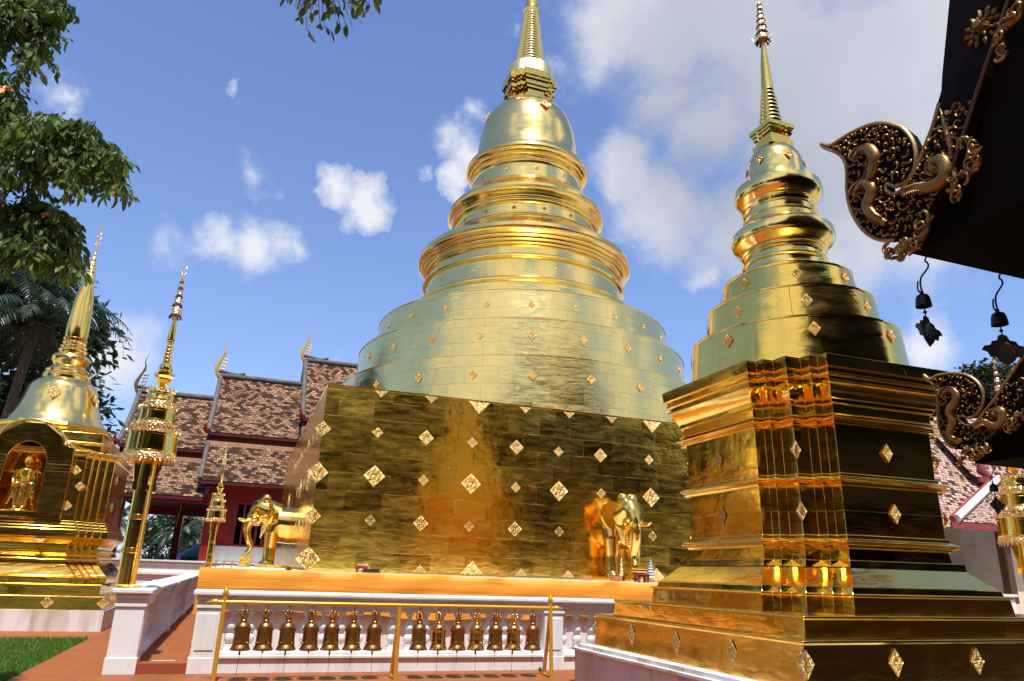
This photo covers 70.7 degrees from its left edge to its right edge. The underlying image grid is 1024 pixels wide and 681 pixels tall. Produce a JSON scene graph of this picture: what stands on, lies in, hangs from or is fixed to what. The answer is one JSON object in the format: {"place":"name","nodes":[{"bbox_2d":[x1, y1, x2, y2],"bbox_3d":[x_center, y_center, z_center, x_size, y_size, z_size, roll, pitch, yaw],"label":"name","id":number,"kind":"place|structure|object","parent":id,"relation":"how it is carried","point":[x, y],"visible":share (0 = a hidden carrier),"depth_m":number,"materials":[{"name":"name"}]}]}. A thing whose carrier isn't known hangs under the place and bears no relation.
{"place":"outdoors","nodes":[
{"label":"outdoors","id":0,"kind":"place"},
{"bbox_2d":[0,635,88,680],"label":"lawn","id":1,"kind":"structure","parent":0,"point":[33,655],"depth_m":12.56,"materials":[{"name":"plant"}]},
{"bbox_2d":[0,0,381,289],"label":"leafy tree","id":2,"kind":"object","parent":1,"relation":"on","point":[36,233],"visible":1,"depth_m":8.03,"materials":[{"name":"green plant"}]},
{"bbox_2d":[0,265,99,366],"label":"palm tree","id":3,"kind":"object","parent":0,"point":[25,281],"visible":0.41,"depth_m":26.60,"materials":[{"name":"green plant"}]},
{"bbox_2d":[120,505,145,545],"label":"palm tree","id":4,"kind":"object","parent":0,"point":[125,514],"visible":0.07,"depth_m":45.37,"materials":[{"name":"green plant"}]},
{"bbox_2d":[137,605,195,663],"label":"path","id":5,"kind":"structure","parent":0,"point":[174,642],"depth_m":13.22,"materials":[{"name":"tile"}]},
{"bbox_2d":[167,516,204,555],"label":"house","id":6,"kind":"structure","parent":0,"point":[203,518],"depth_m":63.52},
{"bbox_2d":[112,329,356,583],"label":"temple hall","id":7,"kind":"structure","parent":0,"point":[258,424],"depth_m":37.89,"materials":[{"name":"tile"}]},
{"bbox_2d":[215,501,263,547],"bbox_3d":[-12.054,9.364,36.513,5.900,2.170,0.200,8,-19,-19],"label":"window","id":8,"kind":"structure","parent":7,"relation":"in","point":[238,502],"depth_m":36.00,"materials":[{"name":"red wood"}]},
{"bbox_2d":[0,626,574,680],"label":"pavement","id":9,"kind":"structure","parent":0,"point":[83,661],"depth_m":11.28,"materials":[{"name":"tile"}]},
{"bbox_2d":[0,225,131,631],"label":"golden chedi","id":10,"kind":"structure","parent":9,"relation":"on","point":[61,539],"depth_m":17.65,"materials":[{"name":"gold metal"}]},
{"bbox_2d":[5,453,37,510],"bbox_3d":[-11.825,3.393,17.491,0.495,1.445,0.538,-8,-20,28],"label":"standing statue","id":11,"kind":"object","parent":10,"relation":"in","point":[22,490],"visible":0.94,"depth_m":17.41,"materials":[{"name":"gold metal"}]},
{"bbox_2d":[0,288,132,418],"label":"palm tree","id":12,"kind":"object","parent":9,"relation":"on","point":[33,317],"visible":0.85,"depth_m":24.83,"materials":[{"name":"green plant"}]},
{"bbox_2d":[0,259,133,434],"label":"tree","id":13,"kind":"object","parent":9,"relation":"on","point":[97,343],"visible":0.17,"depth_m":30.04,"materials":[{"name":"green plant"}]},
{"bbox_2d":[101,574,198,674],"bbox_3d":[-8.698,6.713,18.501,0.560,1.194,17.620,8,-19,-19],"label":"balustrade","id":14,"kind":"object","parent":9,"relation":"on","point":[148,616],"visible":0.97,"depth_m":10.83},
{"bbox_2d":[103,584,146,587],"bbox_3d":[-5.798,3.676,10.821,0.594,0.047,0.098,8,-19,-19],"label":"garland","id":15,"kind":"object","parent":14,"relation":"on","point":[133,585],"visible":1,"depth_m":10.80,"materials":[{"name":"plant"}]},
{"bbox_2d":[115,262,186,587],"bbox_3d":[-5.814,1.194,11.837,0.822,5.420,0.825,8,-19,-19],"label":"parasol pole","id":16,"kind":"object","parent":14,"relation":"on","point":[149,450],"visible":0.99,"depth_m":11.43,"materials":[{"name":"gold metal"}]},
{"bbox_2d":[135,663,186,673],"bbox_3d":[-5.235,4.875,10.718,0.790,0.148,0.025,8,-19,-19],"label":"path edge","id":17,"kind":"object","parent":9,"relation":"on","point":[161,668],"visible":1,"depth_m":10.72,"materials":[{"name":"tile"}]},
{"bbox_2d":[206,584,563,680],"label":"bell rack","id":18,"kind":"object","parent":9,"relation":"on","point":[393,674],"visible":1,"depth_m":11.18,"materials":[{"name":"gold metal"}]},
{"bbox_2d":[229,604,251,672],"bbox_3d":[-3.909,4.313,10.431,0.286,0.969,0.286,-10,-21,32],"label":"temple bell","id":19,"kind":"object","parent":18,"relation":"hanging from","point":[241,637],"visible":1,"depth_m":10.37,"materials":[{"name":"gold metal"}]},
{"bbox_2d":[252,604,273,667],"bbox_3d":[-3.616,4.306,10.547,0.286,0.864,0.286,18,-24,-41],"label":"temple bell","id":20,"kind":"object","parent":18,"relation":"hanging from","point":[265,630],"visible":1,"depth_m":10.47,"materials":[{"name":"gold metal"}]},
{"bbox_2d":[275,605,295,672],"bbox_3d":[-3.315,4.397,10.626,0.286,0.969,0.286,-17,-26,42],"label":"temple bell","id":21,"kind":"object","parent":18,"relation":"hanging from","point":[287,630],"visible":1,"depth_m":10.56,"materials":[{"name":"gold metal"}]},
{"bbox_2d":[299,606,318,662],"bbox_3d":[-3.008,4.396,10.762,0.286,0.864,0.286,11,-19,-30],"label":"temple bell","id":22,"kind":"object","parent":18,"relation":"hanging from","point":[309,642],"visible":1,"depth_m":10.69,"materials":[{"name":"gold metal"}]},
{"bbox_2d":[320,605,339,674],"bbox_3d":[-2.716,4.481,10.823,0.286,0.969,0.286,-15,-26,40],"label":"temple bell","id":23,"kind":"object","parent":18,"relation":"hanging from","point":[330,642],"visible":1,"depth_m":10.76,"materials":[{"name":"gold metal"}]},
{"bbox_2d":[342,605,360,666],"bbox_3d":[-2.414,4.473,10.939,0.286,0.864,0.286,-10,-23,30],"label":"temple bell","id":24,"kind":"object","parent":18,"relation":"hanging from","point":[352,636],"visible":1,"depth_m":10.86,"materials":[{"name":"gold metal"}]},
{"bbox_2d":[363,607,381,664],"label":"temple bell","id":25,"kind":"object","parent":18,"relation":"hanging from","point":[373,637],"visible":1,"depth_m":10.98,"materials":[{"name":"gold metal"}]},
{"bbox_2d":[409,608,426,665],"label":"temple bell","id":26,"kind":"object","parent":18,"relation":"hanging from","point":[418,639],"visible":1,"depth_m":11.19,"materials":[{"name":"gold metal"}]},
{"bbox_2d":[429,608,446,669],"bbox_3d":[-1.158,4.707,11.355,0.286,0.969,0.286,8,-20,-20],"label":"temple bell","id":27,"kind":"object","parent":18,"relation":"hanging from","point":[438,637],"visible":1,"depth_m":11.29,"materials":[{"name":"gold metal"}]},
{"bbox_2d":[448,608,465,658],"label":"temple bell","id":28,"kind":"object","parent":18,"relation":"hanging from","point":[457,638],"visible":1,"depth_m":11.40,"materials":[{"name":"gold metal"}]},
{"bbox_2d":[467,608,484,658],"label":"temple bell","id":29,"kind":"object","parent":18,"relation":"hanging from","point":[476,630],"visible":1,"depth_m":11.50,"materials":[{"name":"gold metal"}]},
{"bbox_2d":[486,609,503,658],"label":"temple bell","id":30,"kind":"object","parent":18,"relation":"hanging from","point":[495,630],"visible":1,"depth_m":11.60,"materials":[{"name":"gold metal"}]},
{"bbox_2d":[504,608,520,671],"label":"temple bell","id":31,"kind":"object","parent":18,"relation":"hanging from","point":[513,631],"visible":1,"depth_m":11.70,"materials":[{"name":"gold metal"}]},
{"bbox_2d":[524,610,540,664],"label":"temple bell","id":32,"kind":"object","parent":18,"relation":"hanging from","point":[532,631],"visible":1,"depth_m":11.81,"materials":[{"name":"gold metal"}]},
{"bbox_2d":[185,589,614,674],"bbox_3d":[-1.134,5.009,12.395,8.180,1.194,0.560,8,-19,-19],"label":"balustrade","id":33,"kind":"object","parent":9,"relation":"on","point":[203,646],"visible":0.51,"depth_m":11.90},
{"bbox_2d":[214,565,1017,648],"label":"white terrace","id":34,"kind":"structure","parent":9,"relation":"on","point":[279,617],"depth_m":14.13,"materials":[{"name":"white paint"}]},
{"bbox_2d":[205,441,227,566],"bbox_3d":[-5.683,3.138,13.961,0.366,2.412,0.367,8,-19,-19],"label":"parasol pole","id":35,"kind":"object","parent":34,"relation":"on","point":[215,517],"visible":1,"depth_m":13.79,"materials":[{"name":"gold metal"}]},
{"bbox_2d":[236,494,294,568],"bbox_3d":[-7.583,5.981,22.665,1.998,2.214,1.323,8,-19,-19],"label":"elephant statue","id":36,"kind":"object","parent":34,"relation":"on","point":[276,519],"visible":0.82,"depth_m":22.36,"materials":[{"name":"gold metal"}]},
{"bbox_2d":[355,564,367,571],"bbox_3d":[-3.199,4.841,15.334,0.240,0.178,0.180,8,-19,-19],"label":"offering table","id":37,"kind":"object","parent":34,"relation":"on","point":[361,566],"visible":0.92,"depth_m":15.29,"materials":[{"name":"red wood"}]},
{"bbox_2d":[193,567,657,619],"bbox_3d":[-0.503,5.538,15.503,11.600,0.906,1.563,8,-19,-19],"label":"saffron cloth","id":38,"kind":"object","parent":34,"relation":"on","point":[276,580],"visible":0.45,"depth_m":14.30,"materials":[{"name":"orange fabric"}]},
{"bbox_2d":[362,568,379,572],"bbox_3d":[-2.802,4.592,14.386,0.360,0.085,0.172,8,-19,-19],"label":"floodlight","id":39,"kind":"object","parent":38,"relation":"on","point":[364,570],"visible":0.95,"depth_m":14.31,"materials":[{"name":"black metal"}]},
{"bbox_2d":[495,572,507,576],"bbox_3d":[-0.220,4.947,15.232,0.260,0.100,0.152,8,-19,-19],"label":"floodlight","id":40,"kind":"object","parent":38,"relation":"on","point":[499,574],"visible":0.97,"depth_m":15.17,"materials":[{"name":"orange"}]},
{"bbox_2d":[580,575,591,579],"bbox_3d":[1.679,5.377,16.361,0.280,0.100,0.152,8,-19,-19],"label":"floodlight","id":41,"kind":"object","parent":38,"relation":"on","point":[584,577],"visible":0.9,"depth_m":16.30,"materials":[{"name":"orange"}]},
{"bbox_2d":[610,576,621,580],"bbox_3d":[2.319,5.301,16.072,0.270,0.110,0.152,8,-19,-19],"label":"floodlight","id":42,"kind":"object","parent":38,"relation":"on","point":[615,578],"visible":0.96,"depth_m":16.01,"materials":[{"name":"orange"}]},
{"bbox_2d":[620,558,622,580],"bbox_3d":[2.534,5.292,16.721,0.120,0.550,0.118,8,-19,-19],"label":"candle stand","id":43,"kind":"object","parent":38,"relation":"on","point":[621,571],"visible":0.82,"depth_m":16.70,"materials":[{"name":"gold metal"}]},
{"bbox_2d":[633,571,650,582],"bbox_3d":[2.916,5.317,16.247,0.320,0.237,0.240,8,-19,-19],"label":"offering table","id":44,"kind":"object","parent":38,"relation":"on","point":[643,575],"visible":0.95,"depth_m":16.19,"materials":[{"name":"red wood"}]},
{"bbox_2d":[274,0,690,581],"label":"golden chedi","id":45,"kind":"structure","parent":34,"relation":"on","point":[493,405],"depth_m":21.48,"materials":[{"name":"gold metal"}]},
{"bbox_2d":[594,493,651,581],"bbox_3d":[2.938,5.192,19.081,1.323,2.214,1.998,8,-19,-19],"label":"elephant statue","id":46,"kind":"object","parent":34,"relation":"on","point":[620,523],"visible":0.93,"depth_m":18.80,"materials":[{"name":"gold metal"}]},
{"bbox_2d":[648,558,654,576],"bbox_3d":[3.199,5.298,16.640,0.200,0.532,0.200,8,-19,-19],"label":"paper stupa","id":47,"kind":"object","parent":34,"relation":"on","point":[650,570],"visible":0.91,"depth_m":16.60,"materials":[{"name":"white paper"}]},
{"bbox_2d":[571,0,1023,680],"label":"golden chedi","id":48,"kind":"structure","parent":9,"relation":"on","point":[803,416],"depth_m":9.50,"materials":[{"name":"gold metal"}]},
{"bbox_2d":[990,357,1023,580],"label":"parasol pole","id":49,"kind":"object","parent":9,"relation":"on","point":[1010,528],"visible":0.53,"depth_m":12.37,"materials":[{"name":"gold metal"}]},
{"bbox_2d":[0,0,1023,558],"label":"sky","id":50,"kind":"structure","parent":0,"point":[300,185],"materials":[{"name":"blue"}]},
{"bbox_2d":[930,417,1023,613],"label":"temple hall","id":51,"kind":"structure","parent":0,"point":[982,554],"depth_m":37.43,"materials":[{"name":"tile"}]},
{"label":"ground","id":52,"kind":"structure","parent":0,"visible":0},
{"bbox_2d":[120,514,203,559],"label":"tree","id":53,"kind":"object","parent":52,"relation":"on","point":[160,523],"visible":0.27,"depth_m":53.27,"materials":[{"name":"green plant"}]},
{"bbox_2d":[146,520,203,554],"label":"palm tree","id":54,"kind":"object","parent":52,"relation":"on","point":[185,531],"visible":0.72,"depth_m":49.23,"materials":[{"name":"green plant"}]},
{"bbox_2d":[176,543,200,560],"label":"market parasol","id":55,"kind":"object","parent":52,"relation":"on","point":[191,554],"visible":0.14,"depth_m":43.63,"materials":[{"name":"blue fabric"}]},
{"bbox_2d":[819,0,1023,468],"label":"temple hall","id":56,"kind":"structure","parent":52,"relation":"on","point":[957,179],"depth_m":5.88,"materials":[{"name":"brown wood"}]},
{"bbox_2d":[915,257,942,346],"bbox_3d":[3.362,-0.332,5.903,0.380,0.805,0.121,8,-19,-19],"label":"wind bell","id":57,"kind":"object","parent":56,"relation":"hanging from","point":[929,332],"visible":1,"depth_m":5.85,"materials":[{"name":"black metal"}]},
{"bbox_2d":[989,464,1005,514],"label":"wind bell","id":58,"kind":"object","parent":56,"relation":"hanging from","point":[997,505],"visible":0.96,"depth_m":7.25,"materials":[{"name":"black metal"}]},
{"bbox_2d":[982,274,1023,366],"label":"wind bell","id":59,"kind":"object","parent":56,"relation":"hanging from","point":[1004,350],"visible":1,"depth_m":6.08,"materials":[{"name":"black metal"}]},
{"bbox_2d":[953,357,1015,401],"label":"tree","id":60,"kind":"object","parent":52,"relation":"on","point":[984,372],"visible":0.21,"depth_m":65.58,"materials":[{"name":"green plant"}]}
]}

